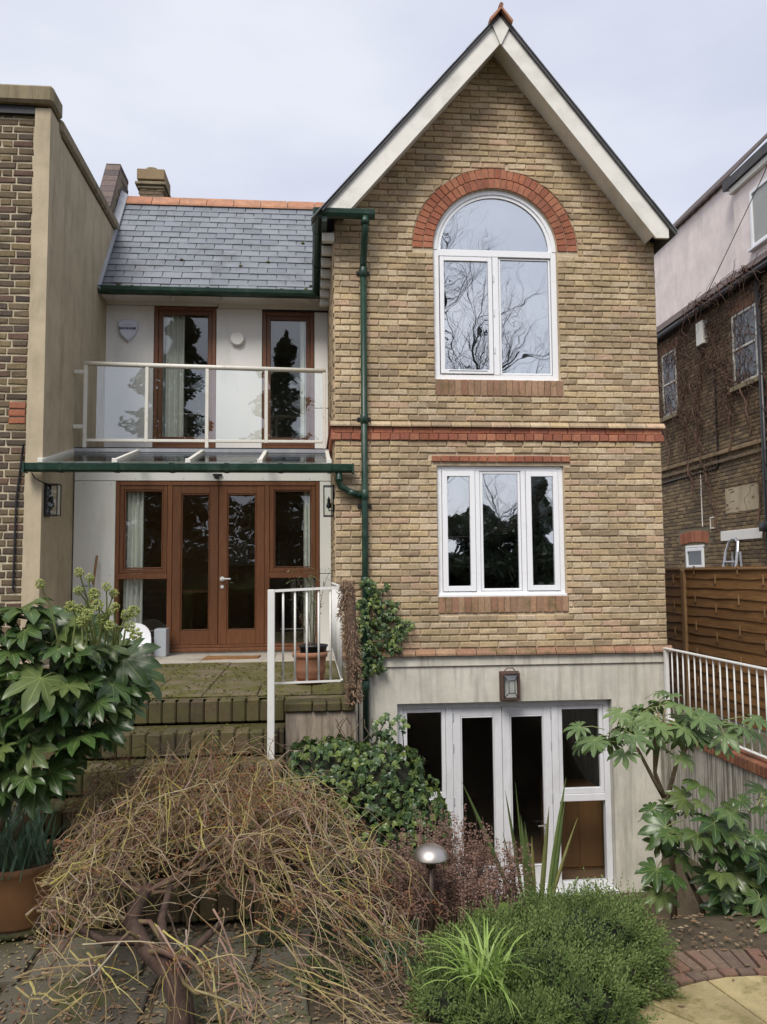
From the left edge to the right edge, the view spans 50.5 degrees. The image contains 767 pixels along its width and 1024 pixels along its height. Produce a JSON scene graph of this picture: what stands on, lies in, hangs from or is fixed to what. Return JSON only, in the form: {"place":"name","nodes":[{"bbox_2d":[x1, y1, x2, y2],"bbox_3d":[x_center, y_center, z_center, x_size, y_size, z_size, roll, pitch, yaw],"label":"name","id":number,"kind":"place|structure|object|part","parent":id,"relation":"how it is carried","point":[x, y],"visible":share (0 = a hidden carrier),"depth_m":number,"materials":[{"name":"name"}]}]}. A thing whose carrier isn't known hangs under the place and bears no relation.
{"place":"outdoors","nodes":[
{"label":"outdoors","id":0,"kind":"place"},
{"bbox_2d":[0,923,312,1023],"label":"garden path","id":1,"kind":"structure","parent":0,"point":[10,973],"depth_m":4.28,"materials":[{"name":"stone paving slabs"}]},
{"bbox_2d":[3,725,452,1023],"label":"weeping maple","id":2,"kind":"object","parent":1,"relation":"on","point":[166,968],"visible":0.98,"depth_m":4.33,"materials":[{"name":"brown plant"}]},
{"bbox_2d":[0,0,766,223],"label":"sky","id":3,"kind":"structure","parent":0,"point":[270,100],"materials":[{"name":"white"}]},
{"bbox_2d":[37,628,766,1023],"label":"ground","id":4,"kind":"structure","parent":0,"point":[575,766],"depth_m":4.90,"materials":[{"name":"brown soil"}]},
{"bbox_2d":[0,84,118,665],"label":"neighbour house","id":5,"kind":"structure","parent":4,"relation":"on","point":[59,223],"depth_m":9.33,"materials":[{"name":"brown brick"}]},
{"bbox_2d":[31,473,61,516],"bbox_3d":[-3.756,-0.189,9.095,0.180,0.473,0.380,-1,-4,10],"label":"wall lantern","id":6,"kind":"object","parent":5,"relation":"attached to","point":[48,502],"depth_m":9.16,"materials":[{"name":"black metal"}]},
{"bbox_2d":[100,163,128,212],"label":"parapet wall","id":7,"kind":"structure","parent":5,"relation":"on","point":[114,182],"depth_m":12.93,"materials":[{"name":"brick"}]},
{"bbox_2d":[0,567,165,870],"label":"fatsia shrub","id":8,"kind":"object","parent":4,"relation":"on","point":[99,670],"visible":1,"depth_m":4.50,"materials":[{"name":"green plant"}]},
{"bbox_2d":[0,695,284,929],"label":"garden steps","id":9,"kind":"structure","parent":4,"relation":"on","point":[252,709],"depth_m":5.87,"materials":[{"name":"brick"}]},
{"bbox_2d":[0,839,71,941],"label":"terracotta pot","id":10,"kind":"object","parent":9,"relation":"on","point":[18,901],"visible":0.45,"depth_m":4.83,"materials":[{"name":"ceramic"}]},
{"bbox_2d":[0,799,77,882],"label":"daffodil clump","id":11,"kind":"object","parent":10,"relation":"in","point":[22,850],"visible":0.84,"depth_m":4.98,"materials":[{"name":"green plant"}]},
{"bbox_2d":[267,582,342,759],"bbox_3d":[-0.719,1.327,7.643,0.585,1.290,2.990,0,-4,-5],"label":"metal railing","id":12,"kind":"object","parent":9,"relation":"on","point":[335,641],"visible":0.93,"depth_m":6.33,"materials":[{"name":"white metal"}]},
{"bbox_2d":[14,652,347,844],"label":"terrace","id":13,"kind":"structure","parent":4,"relation":"on","point":[172,683],"depth_m":7.66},
{"bbox_2d":[81,585,93,605],"bbox_3d":[-3.610,1.323,9.861,0.192,0.880,0.255,0,-4,-5],"label":"spade","id":14,"kind":"object","parent":13,"relation":"on","point":[91,586],"visible":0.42,"depth_m":9.98,"materials":[{"name":"grey plastic"}]},
{"bbox_2d":[90,555,97,607],"bbox_3d":[-3.610,1.148,9.920,0.320,1.240,0.366,0,-4,-5],"label":"garden broom","id":15,"kind":"object","parent":13,"relation":"on","point":[95,568],"visible":0.21,"depth_m":10.06,"materials":[{"name":"brown wood"}]},
{"bbox_2d":[121,623,150,655],"bbox_3d":[-2.958,1.529,9.549,0.390,0.418,0.490,0,-4,-5],"label":"plastic chair","id":16,"kind":"object","parent":13,"relation":"on","point":[146,633],"visible":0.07,"depth_m":9.76,"materials":[{"name":"white plastic"}]},
{"bbox_2d":[154,628,169,656],"bbox_3d":[-2.724,1.599,9.983,0.145,0.336,0.240,0,-4,-5],"label":"grey planter","id":17,"kind":"object","parent":13,"relation":"on","point":[161,637],"visible":1,"depth_m":9.87,"materials":[{"name":"plastic"}]},
{"bbox_2d":[13,661,344,895],"bbox_3d":[-1.670,2.011,7.020,2.769,0.982,4.093,0,-4,-5],"label":"moss","id":18,"kind":"object","parent":13,"relation":"on","point":[218,729],"visible":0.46,"depth_m":6.70,"materials":[{"name":"plant"}]},
{"bbox_2d":[202,655,260,659],"bbox_3d":[-1.798,1.722,9.642,0.667,0.024,0.314,0,-4,-5],"label":"doormat","id":19,"kind":"object","parent":13,"relation":"on","point":[232,657],"visible":1,"depth_m":9.55,"materials":[{"name":"brown fabric"}]},
{"bbox_2d":[292,651,327,684],"bbox_3d":[-0.666,1.410,7.364,0.320,0.288,0.320,0,-4,-5],"label":"terracotta pot","id":20,"kind":"object","parent":13,"relation":"on","point":[301,666],"visible":0.66,"depth_m":7.24,"materials":[{"name":"ceramic"}]},
{"bbox_2d":[298,643,327,652],"bbox_3d":[-0.639,1.287,7.396,0.270,0.160,0.270,0,-4,-5],"label":"plastic pot","id":21,"kind":"object","parent":20,"relation":"in","point":[314,649],"visible":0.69,"depth_m":7.31,"materials":[{"name":"black plastic"}]},
{"bbox_2d":[286,566,331,645],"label":"spindly shrub","id":22,"kind":"object","parent":21,"relation":"on","point":[312,640],"visible":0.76,"depth_m":7.41,"materials":[{"name":"green plant"}]},
{"bbox_2d":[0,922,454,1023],"bbox_3d":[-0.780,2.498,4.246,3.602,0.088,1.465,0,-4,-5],"label":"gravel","id":23,"kind":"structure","parent":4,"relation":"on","point":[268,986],"depth_m":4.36,"materials":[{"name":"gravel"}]},
{"bbox_2d":[284,698,355,855],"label":"garden wall","id":24,"kind":"structure","parent":4,"relation":"on","point":[305,718],"depth_m":6.37,"materials":[{"name":"concrete"}]},
{"bbox_2d":[335,580,364,705],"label":"old ivy stem","id":25,"kind":"object","parent":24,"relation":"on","point":[351,641],"visible":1,"depth_m":6.32,"materials":[{"name":"brown plant"}]},
{"bbox_2d":[226,893,420,1001],"bbox_3d":[-0.313,2.481,4.633,1.003,0.429,0.891,2,-5,-30],"label":"ground cover","id":26,"kind":"object","parent":4,"relation":"on","point":[265,939],"visible":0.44,"depth_m":4.65,"materials":[{"name":"brown plant"}]},
{"bbox_2d":[282,712,460,931],"bbox_3d":[-0.099,2.300,5.863,1.366,1.642,0.748,0,-4,-5],"label":"ivy mound","id":27,"kind":"object","parent":4,"relation":"on","point":[391,787],"visible":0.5,"depth_m":5.73,"materials":[{"name":"green plant"}]},
{"bbox_2d":[345,840,401,932],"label":"dried perennial","id":28,"kind":"object","parent":4,"relation":"on","point":[397,895],"visible":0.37,"depth_m":4.96,"materials":[{"name":"brown plant"}]},
{"bbox_2d":[72,2,677,897],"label":"brick house","id":29,"kind":"structure","parent":4,"relation":"on","point":[522,230],"depth_m":9.69,"materials":[{"name":"brick"}]},
{"bbox_2d":[118,319,138,341],"bbox_3d":[-3.746,-2.666,11.910,0.290,0.337,0.074,0,-4,-5],"label":"alarm box","id":30,"kind":"object","parent":29,"relation":"attached to","point":[128,329],"visible":1,"depth_m":11.88,"materials":[{"name":"grey plastic"}]},
{"bbox_2d":[123,492,143,644],"bbox_3d":[-3.189,0.726,10.367,0.240,2.030,0.103,0,-4,-5],"label":"curtain","id":31,"kind":"object","parent":29,"relation":"hanging from","point":[133,592],"visible":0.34,"depth_m":10.38,"materials":[{"name":"white fabric"}]},
{"bbox_2d":[135,167,170,196],"bbox_3d":[-4.648,-5.274,16.396,0.600,3.370,0.760,0,-4,-5],"label":"chimney stack","id":32,"kind":"object","parent":29,"relation":"attached to","point":[152,182],"visible":0.3,"depth_m":16.16,"materials":[{"name":"brick"}]},
{"bbox_2d":[120,589,207,593],"bbox_3d":[-3.008,1.485,11.597,1.300,0.740,0.800,0,-4,-5],"label":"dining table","id":33,"kind":"object","parent":29,"relation":"in","point":[183,591],"visible":0.03,"depth_m":11.26,"materials":[{"name":"brown wood"}]},
{"bbox_2d":[162,315,184,436],"bbox_3d":[-3.128,-1.891,12.093,0.320,2.250,0.103,0,-4,-5],"label":"curtain","id":34,"kind":"object","parent":29,"relation":"hanging from","point":[173,379],"visible":0.65,"depth_m":12.10,"materials":[{"name":"white fabric"}]},
{"bbox_2d":[153,306,216,447],"bbox_3d":[-2.930,-1.959,12.009,0.892,2.168,0.080,0,-4,-5],"label":"balcony window","id":35,"kind":"structure","parent":29,"relation":"in","point":[160,311],"depth_m":11.98,"materials":[{"name":"brown wood"}]},
{"bbox_2d":[22,448,353,473],"bbox_3d":[-2.199,-0.792,9.727,3.620,0.815,1.395,0,-4,-5],"label":"glass canopy","id":36,"kind":"object","parent":29,"relation":"attached to","point":[139,460],"visible":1,"depth_m":9.23,"materials":[{"name":"green paint"}]},
{"bbox_2d":[73,361,325,448],"bbox_3d":[-2.327,-1.362,10.386,3.177,1.104,0.060,0,-4,-5],"label":"balcony railing","id":37,"kind":"object","parent":36,"relation":"on","point":[206,440],"visible":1,"depth_m":10.37,"materials":[{"name":"white metal"}]},
{"bbox_2d":[171,486,218,644],"bbox_3d":[-2.394,0.672,10.342,0.573,2.016,0.050,0,-4,-5],"label":"door","id":38,"kind":"structure","parent":29,"relation":"in","point":[179,636],"depth_m":10.31,"materials":[{"name":"brown wood"}]},
{"bbox_2d":[213,474,221,478],"bbox_3d":[-2.120,-0.457,10.358,0.120,0.070,0.095,0,-4,-5],"label":"door sensor","id":39,"kind":"object","parent":29,"relation":"attached to","point":[216,476],"depth_m":10.32,"materials":[{"name":"black metal"}]},
{"bbox_2d":[193,589,280,631],"bbox_3d":[-2.436,1.651,13.590,1.400,0.700,0.520,0,-4,-5],"label":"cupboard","id":40,"kind":"object","parent":29,"relation":"on","point":[241,608],"visible":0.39,"depth_m":13.34,"materials":[{"name":"brown wood"}]},
{"bbox_3d":[-2.861,1.633,13.300,0.420,0.600,0.018,0,-4,-5],"label":"cupboard door","id":41,"kind":"part","parent":40,"relation":"part of","materials":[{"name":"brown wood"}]},
{"bbox_3d":[-2.403,1.632,13.342,0.420,0.600,0.018,0,-4,-5],"label":"cupboard door","id":42,"kind":"part","parent":40,"relation":"part of","materials":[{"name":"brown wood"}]},
{"bbox_3d":[-1.945,1.631,13.383,0.420,0.600,0.018,0,-4,-5],"label":"cupboard door","id":43,"kind":"part","parent":40,"relation":"part of","materials":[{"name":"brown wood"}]},
{"bbox_2d":[230,331,244,345],"bbox_3d":[-2.168,-2.570,12.051,0.210,0.210,0.065,0,-4,-5],"label":"vent cover","id":44,"kind":"object","parent":29,"relation":"attached to","point":[237,338],"visible":1,"depth_m":12.02,"materials":[{"name":"white plastic"}]},
{"bbox_2d":[218,486,264,643],"bbox_3d":[-1.810,0.668,10.360,0.579,2.016,0.120,0,-4,-5],"label":"door","id":45,"kind":"structure","parent":29,"relation":"in","point":[225,635],"depth_m":10.37,"materials":[{"name":"brown wood"}]},
{"bbox_2d":[262,312,313,447],"bbox_3d":[-1.421,-1.936,12.144,0.762,2.118,0.080,0,-4,-5],"label":"balcony window","id":46,"kind":"structure","parent":29,"relation":"in","point":[268,317],"depth_m":12.13,"materials":[{"name":"brown wood"}]},
{"bbox_2d":[300,321,305,437],"bbox_3d":[-1.157,-1.894,12.272,0.200,2.250,0.105,0,-4,-5],"label":"curtain","id":47,"kind":"object","parent":29,"relation":"hanging from","point":[302,380],"visible":0.41,"depth_m":12.27,"materials":[{"name":"white fabric"}]},
{"bbox_2d":[304,490,315,642],"bbox_3d":[-0.948,0.723,10.570,0.180,2.030,0.103,0,-4,-5],"label":"curtain","id":48,"kind":"object","parent":29,"relation":"hanging from","point":[306,529],"visible":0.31,"depth_m":10.57,"materials":[{"name":"white fabric"}]},
{"bbox_2d":[323,484,333,517],"bbox_3d":[-0.641,-0.126,9.518,0.126,0.380,0.150,0,-4,-5],"label":"wall lantern","id":49,"kind":"object","parent":29,"relation":"attached to","point":[328,505],"depth_m":9.50,"materials":[{"name":"black metal"}]},
{"bbox_2d":[335,215,370,755],"bbox_3d":[-0.334,-0.164,9.159,0.415,6.415,0.345,0,-4,-5],"label":"drainpipe","id":50,"kind":"object","parent":29,"relation":"attached to","point":[363,418],"visible":0.96,"depth_m":9.27,"materials":[{"name":"green paint"}]},
{"bbox_2d":[346,578,414,676],"bbox_3d":[-0.030,1.312,9.079,0.810,1.161,0.362,0,-4,-5],"label":"wall ivy","id":51,"kind":"object","parent":29,"relation":"attached to","point":[376,602],"depth_m":9.17,"materials":[{"name":"green plant"}]},
{"bbox_2d":[452,707,504,882],"bbox_3d":[1.087,3.259,9.345,0.579,1.997,0.064,0,-4,-5],"label":"basement door","id":52,"kind":"structure","parent":29,"relation":"in","point":[474,712],"depth_m":9.35,"materials":[{"name":"grey plastic"}]},
{"bbox_2d":[433,190,558,380],"bbox_3d":[1.338,-2.720,9.754,1.501,2.334,0.084,0,-4,-5],"label":"arched window","id":53,"kind":"structure","parent":29,"relation":"in","point":[494,262],"depth_m":9.74,"materials":[{"name":"white plastic"}]},
{"bbox_2d":[437,466,567,596],"bbox_3d":[1.378,0.223,9.518,1.525,1.526,0.100,0,-4,-5],"label":"casement window","id":54,"kind":"structure","parent":29,"relation":"in","point":[501,533],"depth_m":9.52,"materials":[{"name":"white plastic"}]},
{"bbox_2d":[499,667,520,700],"bbox_3d":[1.450,1.967,9.281,0.230,0.375,0.150,0,-4,-5],"label":"bulkhead lantern","id":55,"kind":"object","parent":29,"relation":"attached to","point":[509,685],"visible":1,"depth_m":9.30,"materials":[{"name":"metal"}]},
{"bbox_2d":[501,706,553,883],"bbox_3d":[1.673,3.257,9.371,0.583,1.997,0.118,0,-4,-5],"label":"basement door","id":56,"kind":"structure","parent":29,"relation":"in","point":[516,711],"depth_m":9.40,"materials":[{"name":"grey plastic"}]},
{"bbox_2d":[540,779,603,870],"bbox_3d":[2.377,3.938,10.276,0.620,0.940,0.620,0,-4,-5],"label":"wood cabinet","id":57,"kind":"object","parent":29,"relation":"on","point":[586,849],"visible":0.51,"depth_m":9.97,"materials":[{"name":"wood"}]},
{"bbox_3d":[2.254,3.920,9.964,0.280,0.850,0.018,0,-4,-5],"label":"cabinet door","id":58,"kind":"part","parent":57,"relation":"part of","materials":[{"name":"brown wood"}]},
{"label":"cabinet door","id":59,"kind":"part","parent":57,"relation":"part of","materials":[{"name":"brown wood"}]},
{"bbox_2d":[0,897,764,1023],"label":"leaf litter","id":60,"kind":"object","parent":4,"relation":"on","point":[259,1009],"visible":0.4,"depth_m":4.27,"materials":[{"name":"brown plant"}]},
{"bbox_2d":[356,919,418,979],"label":"grass tuft","id":61,"kind":"object","parent":4,"relation":"on","point":[399,952],"visible":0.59,"depth_m":4.43,"materials":[{"name":"green plant"}]},
{"bbox_2d":[375,821,438,932],"bbox_3d":[0.157,2.292,5.079,0.408,0.654,0.388,0,-4,-5],"label":"dried perennial","id":62,"kind":"object","parent":4,"relation":"on","point":[405,857],"visible":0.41,"depth_m":5.06,"materials":[{"name":"brown plant"}]},
{"bbox_2d":[413,843,448,941],"bbox_3d":[0.277,2.251,4.727,0.210,0.620,0.210,0,-4,-5],"label":"path light","id":63,"kind":"object","parent":4,"relation":"on","point":[430,855],"visible":0.99,"depth_m":4.71,"materials":[{"name":"silver metal"}]},
{"bbox_2d":[398,852,475,938],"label":"dried perennial","id":64,"kind":"object","parent":4,"relation":"on","point":[419,907],"visible":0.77,"depth_m":4.88,"materials":[{"name":"brown plant"}]},
{"bbox_2d":[412,803,471,931],"bbox_3d":[0.357,2.232,5.099,0.398,0.775,0.347,2,-5,-30],"label":"dried perennial","id":65,"kind":"object","parent":4,"relation":"on","point":[446,873],"visible":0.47,"depth_m":5.08,"materials":[{"name":"brown plant"}]},
{"bbox_2d":[433,817,506,923],"bbox_3d":[0.574,2.281,5.126,0.422,0.677,0.353,2,-5,-25],"label":"dried perennial","id":66,"kind":"object","parent":4,"relation":"on","point":[469,865],"visible":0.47,"depth_m":5.08,"materials":[{"name":"brown plant"}]},
{"bbox_2d":[396,895,544,1023],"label":"ornamental grass","id":67,"kind":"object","parent":4,"relation":"on","point":[439,1002],"depth_m":3.91,"materials":[{"name":"green plant"}]},
{"bbox_2d":[448,858,499,926],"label":"dried perennial","id":68,"kind":"object","parent":4,"relation":"on","point":[461,902],"visible":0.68,"depth_m":4.87,"materials":[{"name":"brown plant"}]},
{"bbox_2d":[413,907,545,1019],"bbox_3d":[0.470,2.143,3.916,0.690,0.370,0.808,0,-4,-5],"label":"grass tuft","id":69,"kind":"object","parent":4,"relation":"on","point":[479,964],"visible":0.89,"depth_m":3.91,"materials":[{"name":"green plant"}]},
{"bbox_2d":[463,902,508,932],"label":"broad leaf plant","id":70,"kind":"object","parent":4,"relation":"on","point":[478,909],"visible":0.15,"depth_m":4.77,"materials":[{"name":"green plant"}]},
{"bbox_2d":[469,841,533,921],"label":"dried perennial","id":71,"kind":"object","parent":4,"relation":"on","point":[510,876],"visible":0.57,"depth_m":5.11,"materials":[{"name":"brown plant"}]},
{"bbox_2d":[461,779,577,911],"bbox_3d":[0.888,2.224,5.297,0.762,0.950,0.093,0,-4,-5],"label":"sword leaf plant","id":72,"kind":"object","parent":4,"relation":"on","point":[554,874],"visible":0.61,"depth_m":5.30,"materials":[{"name":"green plant"}]},
{"bbox_2d":[454,867,692,1023],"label":"hebe bush","id":73,"kind":"object","parent":4,"relation":"on","point":[594,962],"visible":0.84,"depth_m":4.09,"materials":[{"name":"green plant"}]},
{"bbox_2d":[563,690,766,919],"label":"fatsia tree","id":74,"kind":"object","parent":4,"relation":"on","point":[684,731],"visible":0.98,"depth_m":5.62,"materials":[{"name":"green plant"}]},
{"bbox_2d":[617,947,766,1023],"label":"patio","id":75,"kind":"structure","parent":4,"relation":"on","point":[715,993],"depth_m":4.14,"materials":[{"name":"stone paving"},{"name":"brick"}]},
{"bbox_2d":[634,779,766,933],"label":"fatsia shrub","id":76,"kind":"object","parent":4,"relation":"on","point":[738,885],"visible":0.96,"depth_m":5.34,"materials":[{"name":"green plant"}]},
{"bbox_2d":[660,721,766,876],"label":"retaining wall","id":77,"kind":"structure","parent":4,"relation":"on","point":[721,777],"depth_m":8.13,"materials":[{"name":"concrete"}]},
{"bbox_2d":[663,647,766,758],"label":"metal railing","id":78,"kind":"object","parent":77,"relation":"on","point":[666,672],"visible":0.75,"depth_m":8.28,"materials":[{"name":"white metal"}]},
{"bbox_2d":[654,133,766,568],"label":"side house","id":79,"kind":"structure","parent":0,"point":[720,225],"depth_m":16.22,"materials":[{"name":"brick"}]},
{"bbox_2d":[660,349,679,422],"bbox_3d":[6.342,-2.806,18.080,0.089,1.520,0.840,0,-4,-5],"label":"sash window","id":80,"kind":"structure","parent":79,"relation":"in","point":[668,417],"depth_m":18.07,"materials":[{"name":"white glass"}]},
{"bbox_2d":[685,545,704,566],"bbox_3d":[6.479,0.936,16.910,0.039,0.480,0.800,0,-4,-5],"label":"small window","id":81,"kind":"structure","parent":79,"relation":"in","point":[694,556],"depth_m":16.91,"materials":[{"name":"white plastic"}]},
{"bbox_2d":[657,248,766,531],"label":"bare creeper","id":82,"kind":"object","parent":79,"relation":"attached to","point":[697,401],"visible":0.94,"depth_m":16.14,"materials":[{"name":"brown plant"}]},
{"bbox_2d":[729,303,758,392],"bbox_3d":[6.626,-3.010,14.954,0.089,1.450,0.990,0,-4,-5],"label":"sash window","id":83,"kind":"structure","parent":79,"relation":"in","point":[752,325],"depth_m":14.93,"materials":[{"name":"white glass"}]},
{"bbox_2d":[748,177,766,252],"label":"dormer window","id":84,"kind":"structure","parent":79,"relation":"in","point":[758,205],"depth_m":15.00,"materials":[{"name":"white plastic"}]},
{"bbox_2d":[670,699,766,755],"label":"side path","id":85,"kind":"structure","parent":0,"point":[763,733],"depth_m":9.03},
{"bbox_2d":[665,565,766,730],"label":"wooden fence","id":86,"kind":"object","parent":85,"relation":"on","point":[719,612],"visible":0.56,"depth_m":10.30,"materials":[{"name":"brown wood"}]},
{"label":"side yard","id":87,"kind":"structure","parent":0,"visible":0},
{"bbox_2d":[722,537,742,566],"bbox_3d":[6.398,1.712,15.121,0.531,2.473,0.680,0,-4,-5],"label":"ladder","id":88,"kind":"object","parent":87,"relation":"on","point":[738,555],"visible":0.21,"depth_m":15.15,"materials":[{"name":"metal"}]}
]}

